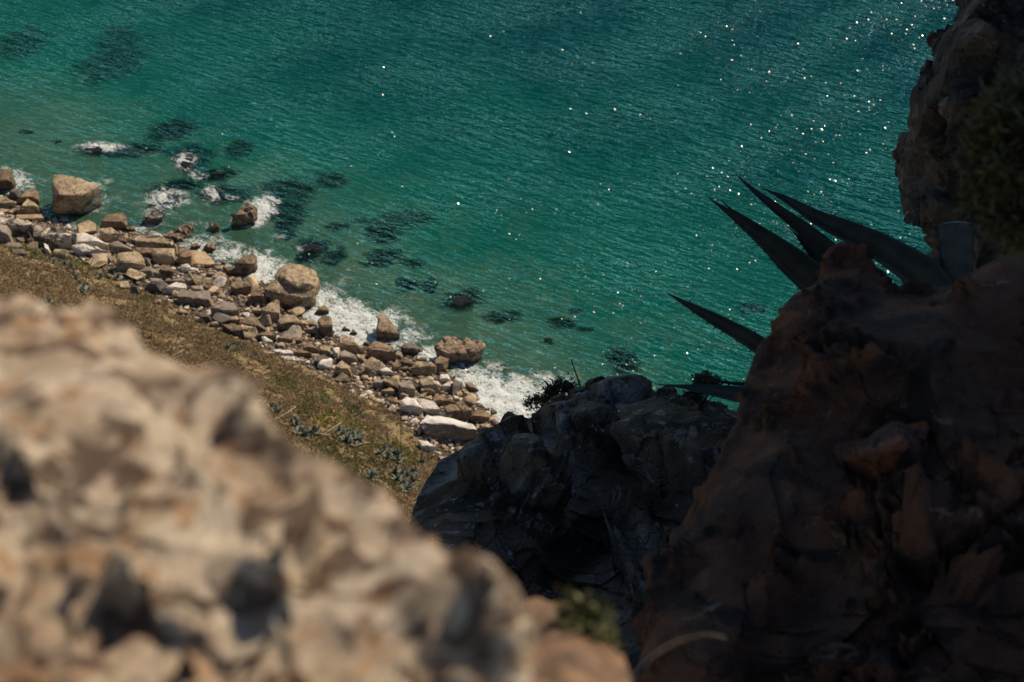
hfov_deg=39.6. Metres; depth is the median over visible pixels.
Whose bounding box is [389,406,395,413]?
cobble
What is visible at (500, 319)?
submerged rock
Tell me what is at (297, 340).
boulder
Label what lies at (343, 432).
agave plant
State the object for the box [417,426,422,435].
cobble
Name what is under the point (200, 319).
cobble
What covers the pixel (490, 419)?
boulder
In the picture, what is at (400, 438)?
agave stalk
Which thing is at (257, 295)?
boulder
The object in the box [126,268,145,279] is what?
cobble
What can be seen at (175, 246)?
cobble
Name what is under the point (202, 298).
boulder
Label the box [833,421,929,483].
jutting stone
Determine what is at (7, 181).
boulder
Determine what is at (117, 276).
agave plant
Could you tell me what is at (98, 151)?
submerged rock
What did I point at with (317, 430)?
agave plant
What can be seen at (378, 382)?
boulder
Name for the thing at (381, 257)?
submerged rock
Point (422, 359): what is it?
boulder
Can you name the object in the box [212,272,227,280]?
boulder
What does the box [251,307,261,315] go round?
boulder
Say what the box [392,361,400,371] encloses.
boulder
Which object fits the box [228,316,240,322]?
boulder
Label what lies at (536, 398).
crest tuft
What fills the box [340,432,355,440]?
agave plant
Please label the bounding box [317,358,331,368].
cobble
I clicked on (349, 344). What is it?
boulder
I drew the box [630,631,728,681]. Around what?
curved root
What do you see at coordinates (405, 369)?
boulder
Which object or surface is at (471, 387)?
boulder
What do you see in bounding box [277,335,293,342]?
boulder
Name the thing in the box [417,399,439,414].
boulder
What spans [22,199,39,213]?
boulder
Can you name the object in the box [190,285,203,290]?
boulder
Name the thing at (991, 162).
bush
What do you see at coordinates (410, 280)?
submerged rock
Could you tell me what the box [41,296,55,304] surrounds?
agave plant
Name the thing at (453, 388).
cobble
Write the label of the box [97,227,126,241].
boulder
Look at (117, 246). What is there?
boulder
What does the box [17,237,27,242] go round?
cobble
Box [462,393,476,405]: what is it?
cobble
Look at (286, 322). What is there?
boulder
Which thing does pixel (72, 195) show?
boulder
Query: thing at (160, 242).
boulder
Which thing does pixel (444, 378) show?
boulder
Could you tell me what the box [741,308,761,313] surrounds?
submerged rock
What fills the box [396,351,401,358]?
boulder
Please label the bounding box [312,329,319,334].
cobble
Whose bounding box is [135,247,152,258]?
boulder
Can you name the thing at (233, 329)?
boulder
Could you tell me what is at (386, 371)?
boulder
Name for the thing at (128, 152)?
submerged rock
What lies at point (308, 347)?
boulder
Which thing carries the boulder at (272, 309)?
on the beach
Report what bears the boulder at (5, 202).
on the beach
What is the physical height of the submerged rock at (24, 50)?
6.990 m
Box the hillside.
[0,238,438,519]
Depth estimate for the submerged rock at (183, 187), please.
188.43 m
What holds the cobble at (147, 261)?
on the beach
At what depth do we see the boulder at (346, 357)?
157.31 m
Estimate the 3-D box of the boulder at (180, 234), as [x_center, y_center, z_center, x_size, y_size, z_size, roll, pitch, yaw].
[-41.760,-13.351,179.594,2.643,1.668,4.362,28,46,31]
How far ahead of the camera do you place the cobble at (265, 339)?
159.46 m
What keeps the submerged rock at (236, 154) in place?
on the beach
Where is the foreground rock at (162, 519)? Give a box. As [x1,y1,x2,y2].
[0,294,536,681]
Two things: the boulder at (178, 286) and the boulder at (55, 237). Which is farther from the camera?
the boulder at (55, 237)
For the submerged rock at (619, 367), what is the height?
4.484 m
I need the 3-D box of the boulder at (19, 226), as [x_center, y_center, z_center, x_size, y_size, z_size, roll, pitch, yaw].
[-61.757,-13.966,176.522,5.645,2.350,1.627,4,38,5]
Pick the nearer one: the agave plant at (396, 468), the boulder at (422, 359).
the agave plant at (396, 468)
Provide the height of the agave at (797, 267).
0.837 m
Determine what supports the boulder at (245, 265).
on the beach
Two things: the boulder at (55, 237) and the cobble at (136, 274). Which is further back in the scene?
the boulder at (55, 237)
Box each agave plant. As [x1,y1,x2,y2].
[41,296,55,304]
[64,262,75,268]
[77,286,87,293]
[113,272,122,279]
[270,404,283,414]
[290,417,305,428]
[293,425,304,434]
[296,427,310,439]
[308,424,321,433]
[334,425,345,431]
[337,428,348,436]
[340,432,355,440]
[351,429,363,443]
[365,470,379,480]
[375,448,384,455]
[379,442,393,452]
[382,451,392,460]
[389,465,399,472]
[390,472,401,480]
[391,448,403,458]
[393,454,403,462]
[399,480,413,491]
[403,469,412,480]
[405,472,418,485]
[410,465,421,473]
[417,456,426,465]
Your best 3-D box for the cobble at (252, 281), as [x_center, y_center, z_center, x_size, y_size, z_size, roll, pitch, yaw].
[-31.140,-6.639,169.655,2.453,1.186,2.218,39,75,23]
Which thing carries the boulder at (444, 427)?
on the beach
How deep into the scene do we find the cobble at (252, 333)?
159.67 m
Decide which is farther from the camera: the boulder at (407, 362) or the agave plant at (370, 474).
the boulder at (407, 362)
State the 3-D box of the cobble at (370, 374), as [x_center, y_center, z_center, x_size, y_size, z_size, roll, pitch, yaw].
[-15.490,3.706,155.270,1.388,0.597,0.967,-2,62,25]
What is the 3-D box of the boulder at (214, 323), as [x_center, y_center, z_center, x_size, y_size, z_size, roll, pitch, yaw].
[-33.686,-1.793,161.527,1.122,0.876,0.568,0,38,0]
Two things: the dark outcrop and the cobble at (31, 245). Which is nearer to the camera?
the dark outcrop
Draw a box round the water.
[0,0,958,421]
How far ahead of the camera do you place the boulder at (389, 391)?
152.40 m
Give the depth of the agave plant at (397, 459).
139.47 m
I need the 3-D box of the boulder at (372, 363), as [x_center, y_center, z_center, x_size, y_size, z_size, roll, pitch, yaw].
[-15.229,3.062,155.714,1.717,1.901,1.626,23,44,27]
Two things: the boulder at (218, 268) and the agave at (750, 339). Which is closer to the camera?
the agave at (750, 339)
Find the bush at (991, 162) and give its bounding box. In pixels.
[940,59,1023,266]
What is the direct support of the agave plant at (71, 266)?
on the hillside
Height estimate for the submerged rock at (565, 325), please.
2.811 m
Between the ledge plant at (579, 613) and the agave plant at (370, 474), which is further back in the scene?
the agave plant at (370, 474)
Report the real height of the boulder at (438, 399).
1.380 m
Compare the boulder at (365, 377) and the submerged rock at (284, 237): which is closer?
the boulder at (365, 377)
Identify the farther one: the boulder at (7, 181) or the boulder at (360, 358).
the boulder at (7, 181)
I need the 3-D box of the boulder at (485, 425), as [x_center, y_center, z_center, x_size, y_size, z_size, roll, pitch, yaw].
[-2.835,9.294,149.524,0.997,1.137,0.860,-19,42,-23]
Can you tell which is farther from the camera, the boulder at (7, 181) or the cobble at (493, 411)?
the boulder at (7, 181)
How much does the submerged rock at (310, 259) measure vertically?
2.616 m
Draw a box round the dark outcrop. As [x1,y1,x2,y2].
[410,374,737,672]
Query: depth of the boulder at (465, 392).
153.74 m
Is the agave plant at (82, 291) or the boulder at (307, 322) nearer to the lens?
the agave plant at (82, 291)
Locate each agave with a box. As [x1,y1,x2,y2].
[657,292,764,402]
[708,173,834,289]
[760,187,973,287]
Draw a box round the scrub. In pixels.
[0,237,439,520]
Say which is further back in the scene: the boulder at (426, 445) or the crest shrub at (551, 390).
the boulder at (426, 445)
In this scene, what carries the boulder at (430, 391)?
on the beach
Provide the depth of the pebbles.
161.13 m
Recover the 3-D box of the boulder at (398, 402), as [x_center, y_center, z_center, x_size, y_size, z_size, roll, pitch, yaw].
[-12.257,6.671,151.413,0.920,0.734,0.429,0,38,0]
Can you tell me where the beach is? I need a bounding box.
[0,27,767,456]
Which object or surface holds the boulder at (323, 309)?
on the beach
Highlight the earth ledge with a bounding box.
[524,598,630,681]
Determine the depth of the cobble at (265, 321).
162.42 m
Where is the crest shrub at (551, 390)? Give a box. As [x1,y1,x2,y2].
[537,372,586,406]
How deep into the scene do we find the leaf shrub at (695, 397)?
7.49 m
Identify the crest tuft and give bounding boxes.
[522,378,590,411]
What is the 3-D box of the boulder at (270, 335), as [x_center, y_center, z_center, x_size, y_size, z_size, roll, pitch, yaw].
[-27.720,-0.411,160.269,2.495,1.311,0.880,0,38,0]
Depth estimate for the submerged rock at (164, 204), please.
185.29 m
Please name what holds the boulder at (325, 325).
on the beach
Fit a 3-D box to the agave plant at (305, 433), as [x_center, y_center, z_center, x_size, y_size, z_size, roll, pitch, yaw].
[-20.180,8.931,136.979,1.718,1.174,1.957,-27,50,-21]
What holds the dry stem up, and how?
on the dark outcrop
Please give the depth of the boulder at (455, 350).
159.01 m
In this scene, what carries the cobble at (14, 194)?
on the beach
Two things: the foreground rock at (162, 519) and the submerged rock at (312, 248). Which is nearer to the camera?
the foreground rock at (162, 519)
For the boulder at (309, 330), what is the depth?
162.66 m
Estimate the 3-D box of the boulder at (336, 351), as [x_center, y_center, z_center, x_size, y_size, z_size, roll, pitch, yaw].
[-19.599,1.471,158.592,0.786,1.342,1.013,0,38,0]
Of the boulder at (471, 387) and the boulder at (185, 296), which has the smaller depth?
the boulder at (471, 387)
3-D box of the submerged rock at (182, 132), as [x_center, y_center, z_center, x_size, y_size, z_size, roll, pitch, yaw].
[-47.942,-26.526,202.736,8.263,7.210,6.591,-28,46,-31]
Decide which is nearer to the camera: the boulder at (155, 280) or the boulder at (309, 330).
the boulder at (309, 330)
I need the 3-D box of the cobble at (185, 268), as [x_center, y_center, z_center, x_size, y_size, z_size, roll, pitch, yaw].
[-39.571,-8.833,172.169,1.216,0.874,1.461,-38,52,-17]
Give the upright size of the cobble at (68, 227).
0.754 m
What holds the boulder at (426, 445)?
on the beach
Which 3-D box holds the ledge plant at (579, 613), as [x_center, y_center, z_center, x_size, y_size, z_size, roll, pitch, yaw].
[0.056,0.241,1.175,0.073,0.096,0.082,25,44,28]
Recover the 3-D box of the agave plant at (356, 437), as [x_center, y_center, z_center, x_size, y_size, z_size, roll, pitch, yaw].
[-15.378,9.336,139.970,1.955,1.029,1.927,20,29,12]
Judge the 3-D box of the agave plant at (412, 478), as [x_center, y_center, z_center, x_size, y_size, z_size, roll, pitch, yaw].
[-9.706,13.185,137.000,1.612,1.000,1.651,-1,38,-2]
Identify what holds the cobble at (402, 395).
on the beach
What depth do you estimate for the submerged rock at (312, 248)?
177.18 m
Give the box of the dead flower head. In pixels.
[142,332,161,350]
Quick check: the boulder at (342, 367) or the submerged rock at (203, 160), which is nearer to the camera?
the boulder at (342, 367)
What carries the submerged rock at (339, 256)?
on the beach
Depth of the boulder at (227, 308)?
162.92 m
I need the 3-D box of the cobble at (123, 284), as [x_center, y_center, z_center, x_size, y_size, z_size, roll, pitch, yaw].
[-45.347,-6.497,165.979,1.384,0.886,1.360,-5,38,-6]
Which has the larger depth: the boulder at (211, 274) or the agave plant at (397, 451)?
the boulder at (211, 274)
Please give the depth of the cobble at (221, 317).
161.86 m
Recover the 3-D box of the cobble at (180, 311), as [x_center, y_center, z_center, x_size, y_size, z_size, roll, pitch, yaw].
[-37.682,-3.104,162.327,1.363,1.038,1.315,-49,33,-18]
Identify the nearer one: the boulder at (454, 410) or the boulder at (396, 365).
the boulder at (454, 410)
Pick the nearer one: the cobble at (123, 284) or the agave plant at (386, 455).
the agave plant at (386, 455)
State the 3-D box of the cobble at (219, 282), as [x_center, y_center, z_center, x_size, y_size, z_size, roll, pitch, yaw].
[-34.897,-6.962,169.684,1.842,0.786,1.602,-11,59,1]
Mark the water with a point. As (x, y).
(540, 162)
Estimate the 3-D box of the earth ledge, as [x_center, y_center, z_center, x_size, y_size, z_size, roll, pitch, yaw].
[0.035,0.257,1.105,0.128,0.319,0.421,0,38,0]
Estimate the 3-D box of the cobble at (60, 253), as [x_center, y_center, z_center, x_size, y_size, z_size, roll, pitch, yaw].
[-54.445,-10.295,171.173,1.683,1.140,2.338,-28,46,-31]
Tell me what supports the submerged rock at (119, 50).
on the beach
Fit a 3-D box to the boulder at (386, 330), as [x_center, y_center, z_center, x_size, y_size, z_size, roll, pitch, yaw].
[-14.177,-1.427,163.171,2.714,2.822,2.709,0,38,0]
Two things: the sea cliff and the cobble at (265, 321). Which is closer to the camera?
the sea cliff
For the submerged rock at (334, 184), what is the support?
on the beach
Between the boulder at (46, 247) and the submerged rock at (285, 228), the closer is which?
the boulder at (46, 247)
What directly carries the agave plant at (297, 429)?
on the hillside
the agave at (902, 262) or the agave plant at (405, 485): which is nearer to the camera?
the agave at (902, 262)
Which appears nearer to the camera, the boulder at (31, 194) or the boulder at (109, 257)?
the boulder at (109, 257)
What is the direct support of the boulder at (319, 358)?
on the beach
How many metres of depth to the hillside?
149.44 m
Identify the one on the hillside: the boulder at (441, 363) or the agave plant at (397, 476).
the agave plant at (397, 476)
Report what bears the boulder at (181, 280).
on the beach
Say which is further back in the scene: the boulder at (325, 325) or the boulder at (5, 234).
the boulder at (5, 234)
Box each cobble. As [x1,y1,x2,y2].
[8,189,21,200]
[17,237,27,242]
[26,241,37,248]
[52,249,66,258]
[66,224,71,230]
[76,220,96,234]
[88,253,107,267]
[117,281,129,289]
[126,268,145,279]
[130,286,138,294]
[144,257,150,266]
[144,281,166,292]
[170,244,177,251]
[171,290,178,298]
[176,308,189,315]
[181,263,191,272]
[195,317,204,323]
[209,286,218,294]
[212,312,231,323]
[213,277,226,286]
[241,324,257,339]
[243,276,258,291]
[259,315,271,326]
[261,336,272,342]
[263,351,274,356]
[281,325,301,337]
[290,304,304,315]
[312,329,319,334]
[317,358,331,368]
[334,373,349,381]
[365,370,375,377]
[382,378,399,390]
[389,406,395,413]
[399,392,408,399]
[410,418,417,423]
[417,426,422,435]
[449,381,462,394]
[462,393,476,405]
[490,408,496,413]
[490,418,498,425]
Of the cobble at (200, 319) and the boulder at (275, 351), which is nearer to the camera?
the boulder at (275, 351)
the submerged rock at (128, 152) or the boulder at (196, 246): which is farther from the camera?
the submerged rock at (128, 152)
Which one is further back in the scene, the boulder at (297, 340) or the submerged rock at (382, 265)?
the submerged rock at (382, 265)
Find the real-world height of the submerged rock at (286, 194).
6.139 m
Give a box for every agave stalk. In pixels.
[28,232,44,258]
[400,416,401,458]
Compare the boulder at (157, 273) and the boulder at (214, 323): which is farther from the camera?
the boulder at (157, 273)
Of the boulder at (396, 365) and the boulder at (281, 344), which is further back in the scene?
the boulder at (281, 344)
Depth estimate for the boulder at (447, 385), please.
154.57 m
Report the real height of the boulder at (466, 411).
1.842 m
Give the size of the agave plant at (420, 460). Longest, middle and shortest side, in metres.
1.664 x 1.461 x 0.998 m
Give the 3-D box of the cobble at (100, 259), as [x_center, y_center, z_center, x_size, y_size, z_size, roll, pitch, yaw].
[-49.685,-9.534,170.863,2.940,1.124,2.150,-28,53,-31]
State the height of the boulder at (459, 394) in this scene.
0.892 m
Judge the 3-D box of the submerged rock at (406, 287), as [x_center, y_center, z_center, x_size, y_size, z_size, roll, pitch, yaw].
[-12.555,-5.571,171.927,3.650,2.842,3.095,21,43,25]
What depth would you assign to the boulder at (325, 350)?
158.63 m
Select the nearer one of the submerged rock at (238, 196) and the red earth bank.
the red earth bank
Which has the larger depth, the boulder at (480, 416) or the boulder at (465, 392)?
the boulder at (465, 392)
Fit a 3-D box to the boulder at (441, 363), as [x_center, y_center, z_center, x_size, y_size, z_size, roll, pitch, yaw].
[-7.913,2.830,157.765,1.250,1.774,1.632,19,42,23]
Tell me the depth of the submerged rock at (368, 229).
182.63 m
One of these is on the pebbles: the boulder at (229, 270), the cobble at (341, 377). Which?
the cobble at (341, 377)
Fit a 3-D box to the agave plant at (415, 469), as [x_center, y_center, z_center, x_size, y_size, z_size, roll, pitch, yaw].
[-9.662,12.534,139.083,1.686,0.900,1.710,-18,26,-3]
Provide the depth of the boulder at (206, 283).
168.28 m
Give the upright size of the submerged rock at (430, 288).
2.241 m
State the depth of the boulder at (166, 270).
169.80 m
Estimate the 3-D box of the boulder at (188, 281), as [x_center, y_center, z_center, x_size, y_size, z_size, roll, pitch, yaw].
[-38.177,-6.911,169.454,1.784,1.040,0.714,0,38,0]
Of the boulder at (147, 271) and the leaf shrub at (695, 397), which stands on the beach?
the boulder at (147, 271)
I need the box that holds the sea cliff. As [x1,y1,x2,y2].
[892,0,1023,270]
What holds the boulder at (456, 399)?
on the beach
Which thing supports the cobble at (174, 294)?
on the beach
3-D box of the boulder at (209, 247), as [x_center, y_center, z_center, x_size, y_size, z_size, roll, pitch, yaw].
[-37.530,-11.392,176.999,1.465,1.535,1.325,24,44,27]
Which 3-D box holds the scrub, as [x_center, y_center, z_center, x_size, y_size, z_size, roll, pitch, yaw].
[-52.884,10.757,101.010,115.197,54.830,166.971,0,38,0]
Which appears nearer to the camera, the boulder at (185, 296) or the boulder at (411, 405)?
the boulder at (411, 405)
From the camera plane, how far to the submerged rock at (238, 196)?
186.81 m
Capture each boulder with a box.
[0,169,15,191]
[0,196,15,207]
[0,207,15,213]
[0,217,33,237]
[0,224,12,243]
[5,242,22,247]
[11,249,25,255]
[14,205,25,214]
[16,214,43,221]
[17,188,39,206]
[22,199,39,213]
[31,223,77,249]
[44,243,50,253]
[52,174,101,216]
[61,217,67,222]
[71,243,109,255]
[76,232,107,249]
[91,253,111,262]
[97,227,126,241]
[100,212,127,231]
[109,241,133,252]
[116,251,144,272]
[118,238,126,243]
[125,226,134,231]
[127,235,147,243]
[135,237,171,247]
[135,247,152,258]
[139,266,153,277]
[141,210,163,226]
[151,248,175,264]
[151,278,161,282]
[152,269,161,277]
[160,265,172,278]
[162,223,194,242]
[165,282,186,293]
[166,278,184,283]
[177,249,191,265]
[177,290,195,303]
[184,278,193,284]
[190,242,200,249]
[190,250,214,266]
[190,275,213,289]
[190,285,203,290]
[195,290,210,305]
[199,310,211,322]
[204,243,216,252]
[207,272,214,276]
[209,222,219,231]
[210,300,239,316]
[210,321,219,326]
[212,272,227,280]
[214,266,222,270]
[221,324,248,338]
[223,266,235,274]
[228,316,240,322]
[230,281,250,294]
[231,202,257,226]
[235,253,257,276]
[239,316,265,331]
[247,287,266,304]
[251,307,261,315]
[255,331,276,340]
[261,299,279,322]
[265,263,319,308]
[272,349,281,354]
[275,342,284,347]
[277,314,303,330]
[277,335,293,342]
[281,350,293,355]
[285,356,306,361]
[293,337,303,342]
[293,349,311,357]
[300,319,316,325]
[303,326,318,333]
[303,342,317,353]
[314,304,328,314]
[315,354,327,365]
[317,315,332,336]
[319,346,330,354]
[333,347,339,356]
[335,361,350,376]
[339,335,364,354]
[339,350,357,363]
[349,329,356,334]
[356,354,364,361]
[361,375,369,380]
[364,357,380,375]
[366,341,396,361]
[373,377,383,387]
[376,312,399,340]
[380,367,393,375]
[381,388,393,394]
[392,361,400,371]
[393,400,400,404]
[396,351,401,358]
[398,381,414,396]
[400,343,417,355]
[400,359,413,366]
[400,366,410,371]
[401,397,422,414]
[411,361,435,375]
[417,357,426,360]
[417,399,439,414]
[418,378,440,392]
[418,440,434,452]
[420,387,434,394]
[420,415,476,441]
[432,394,455,405]
[434,336,484,364]
[434,356,448,371]
[440,374,450,382]
[441,381,457,389]
[444,404,462,419]
[453,395,459,401]
[456,391,463,397]
[456,400,471,420]
[461,389,468,396]
[465,382,478,391]
[470,409,489,422]
[480,422,490,428]
[487,416,495,422]
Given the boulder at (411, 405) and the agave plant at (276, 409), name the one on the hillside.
the agave plant at (276, 409)
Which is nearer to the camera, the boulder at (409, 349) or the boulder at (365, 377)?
the boulder at (365, 377)
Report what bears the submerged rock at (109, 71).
on the beach
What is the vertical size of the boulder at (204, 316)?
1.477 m
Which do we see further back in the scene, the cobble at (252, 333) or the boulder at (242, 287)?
the boulder at (242, 287)
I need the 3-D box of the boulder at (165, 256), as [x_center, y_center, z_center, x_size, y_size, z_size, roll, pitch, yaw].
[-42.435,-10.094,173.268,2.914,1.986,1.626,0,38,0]
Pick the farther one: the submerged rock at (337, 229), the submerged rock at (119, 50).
the submerged rock at (119, 50)
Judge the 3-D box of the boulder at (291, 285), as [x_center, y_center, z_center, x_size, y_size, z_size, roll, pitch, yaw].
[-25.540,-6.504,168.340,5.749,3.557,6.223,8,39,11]
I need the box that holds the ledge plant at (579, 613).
[545,581,631,651]
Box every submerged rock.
[9,44,37,57]
[81,146,106,156]
[84,65,132,82]
[100,148,156,158]
[103,44,137,67]
[146,196,180,212]
[150,184,202,203]
[152,126,202,158]
[174,151,215,176]
[178,158,200,187]
[197,171,240,195]
[201,190,247,204]
[227,148,251,174]
[258,205,304,231]
[263,186,312,214]
[277,221,299,241]
[279,234,297,248]
[295,242,328,263]
[296,255,314,263]
[318,180,341,188]
[324,252,344,266]
[325,227,346,246]
[362,262,388,267]
[365,226,375,237]
[368,230,401,256]
[368,253,402,266]
[387,222,421,238]
[396,282,419,292]
[400,263,420,283]
[423,282,436,293]
[446,294,478,311]
[487,314,517,324]
[547,321,573,343]
[566,318,579,327]
[608,355,635,374]
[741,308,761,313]
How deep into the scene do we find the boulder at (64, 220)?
182.09 m
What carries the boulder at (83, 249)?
on the beach
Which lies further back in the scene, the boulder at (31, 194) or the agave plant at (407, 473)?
the boulder at (31, 194)
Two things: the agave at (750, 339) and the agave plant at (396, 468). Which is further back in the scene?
the agave plant at (396, 468)
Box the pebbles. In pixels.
[0,195,492,459]
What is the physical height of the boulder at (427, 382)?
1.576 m
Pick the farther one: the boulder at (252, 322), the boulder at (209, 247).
the boulder at (209, 247)
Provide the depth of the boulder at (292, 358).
156.69 m
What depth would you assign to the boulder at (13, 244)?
171.58 m
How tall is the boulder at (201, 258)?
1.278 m
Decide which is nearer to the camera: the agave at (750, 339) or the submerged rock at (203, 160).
the agave at (750, 339)
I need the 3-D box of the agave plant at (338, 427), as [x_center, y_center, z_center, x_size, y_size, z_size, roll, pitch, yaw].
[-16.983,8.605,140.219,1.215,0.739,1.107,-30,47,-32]
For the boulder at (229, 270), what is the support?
on the beach
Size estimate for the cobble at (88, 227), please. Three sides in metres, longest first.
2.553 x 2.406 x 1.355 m
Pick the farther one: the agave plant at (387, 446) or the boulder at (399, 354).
the boulder at (399, 354)
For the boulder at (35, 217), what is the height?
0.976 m
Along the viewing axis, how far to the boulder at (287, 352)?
157.44 m
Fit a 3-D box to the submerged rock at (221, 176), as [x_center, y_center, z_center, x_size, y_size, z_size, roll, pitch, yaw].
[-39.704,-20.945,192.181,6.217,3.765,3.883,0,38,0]
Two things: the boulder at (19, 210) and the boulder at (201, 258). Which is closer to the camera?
the boulder at (201, 258)
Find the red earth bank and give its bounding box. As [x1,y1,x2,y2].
[632,242,1023,681]
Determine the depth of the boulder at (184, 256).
172.79 m
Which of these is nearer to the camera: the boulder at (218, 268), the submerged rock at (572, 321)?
the submerged rock at (572, 321)
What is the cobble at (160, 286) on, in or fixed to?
on the beach
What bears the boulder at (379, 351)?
on the beach
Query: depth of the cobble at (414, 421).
148.40 m
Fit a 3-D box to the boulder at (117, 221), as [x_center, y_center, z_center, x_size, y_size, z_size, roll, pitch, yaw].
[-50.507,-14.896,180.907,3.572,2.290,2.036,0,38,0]
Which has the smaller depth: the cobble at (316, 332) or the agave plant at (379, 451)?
the agave plant at (379, 451)
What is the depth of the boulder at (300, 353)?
157.44 m
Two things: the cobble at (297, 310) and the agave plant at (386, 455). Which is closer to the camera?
the agave plant at (386, 455)
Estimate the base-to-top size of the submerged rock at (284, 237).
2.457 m
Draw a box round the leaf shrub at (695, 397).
[676,368,721,407]
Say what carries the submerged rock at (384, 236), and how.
on the beach
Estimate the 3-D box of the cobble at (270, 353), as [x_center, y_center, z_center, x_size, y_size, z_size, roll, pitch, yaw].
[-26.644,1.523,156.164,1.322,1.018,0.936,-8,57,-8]
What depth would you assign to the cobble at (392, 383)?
153.01 m
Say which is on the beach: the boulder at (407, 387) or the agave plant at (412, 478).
the boulder at (407, 387)
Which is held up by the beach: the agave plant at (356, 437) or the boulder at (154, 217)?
the boulder at (154, 217)
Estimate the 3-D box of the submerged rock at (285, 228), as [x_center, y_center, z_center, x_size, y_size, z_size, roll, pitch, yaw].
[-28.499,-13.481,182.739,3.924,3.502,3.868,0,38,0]
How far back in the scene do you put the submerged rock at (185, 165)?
193.01 m
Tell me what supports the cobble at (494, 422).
on the beach
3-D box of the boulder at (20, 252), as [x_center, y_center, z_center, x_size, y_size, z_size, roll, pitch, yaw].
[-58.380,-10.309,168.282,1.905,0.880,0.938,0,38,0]
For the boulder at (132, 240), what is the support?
on the beach
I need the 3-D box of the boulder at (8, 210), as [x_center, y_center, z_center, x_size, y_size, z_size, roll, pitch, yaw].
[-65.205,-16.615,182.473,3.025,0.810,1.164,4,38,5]
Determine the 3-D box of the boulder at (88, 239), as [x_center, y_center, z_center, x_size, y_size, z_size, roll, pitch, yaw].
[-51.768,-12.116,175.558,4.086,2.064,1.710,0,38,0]
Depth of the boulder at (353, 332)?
163.23 m
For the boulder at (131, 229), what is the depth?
180.05 m
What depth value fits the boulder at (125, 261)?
169.55 m
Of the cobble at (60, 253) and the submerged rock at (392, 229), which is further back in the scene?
the submerged rock at (392, 229)
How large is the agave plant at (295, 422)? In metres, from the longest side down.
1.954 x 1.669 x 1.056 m
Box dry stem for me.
[571,359,580,386]
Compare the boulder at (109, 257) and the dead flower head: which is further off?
the boulder at (109, 257)
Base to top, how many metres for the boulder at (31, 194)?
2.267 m
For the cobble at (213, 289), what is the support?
on the beach
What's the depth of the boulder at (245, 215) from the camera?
180.70 m
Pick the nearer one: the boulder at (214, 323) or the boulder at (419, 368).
the boulder at (419, 368)
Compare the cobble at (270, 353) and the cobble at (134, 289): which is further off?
the cobble at (134, 289)
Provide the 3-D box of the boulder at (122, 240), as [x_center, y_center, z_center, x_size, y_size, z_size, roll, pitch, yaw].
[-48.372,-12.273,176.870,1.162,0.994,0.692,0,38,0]
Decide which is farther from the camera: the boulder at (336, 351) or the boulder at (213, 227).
the boulder at (213, 227)
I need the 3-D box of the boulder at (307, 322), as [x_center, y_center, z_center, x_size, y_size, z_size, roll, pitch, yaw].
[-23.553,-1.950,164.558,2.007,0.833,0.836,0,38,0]
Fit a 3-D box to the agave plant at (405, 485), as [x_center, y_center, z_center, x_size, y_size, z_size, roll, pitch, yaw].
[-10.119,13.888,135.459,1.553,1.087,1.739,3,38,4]
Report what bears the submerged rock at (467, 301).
on the beach
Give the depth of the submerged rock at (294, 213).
183.82 m
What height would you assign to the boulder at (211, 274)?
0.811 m
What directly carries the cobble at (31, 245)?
on the hillside
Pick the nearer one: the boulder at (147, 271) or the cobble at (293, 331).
the cobble at (293, 331)

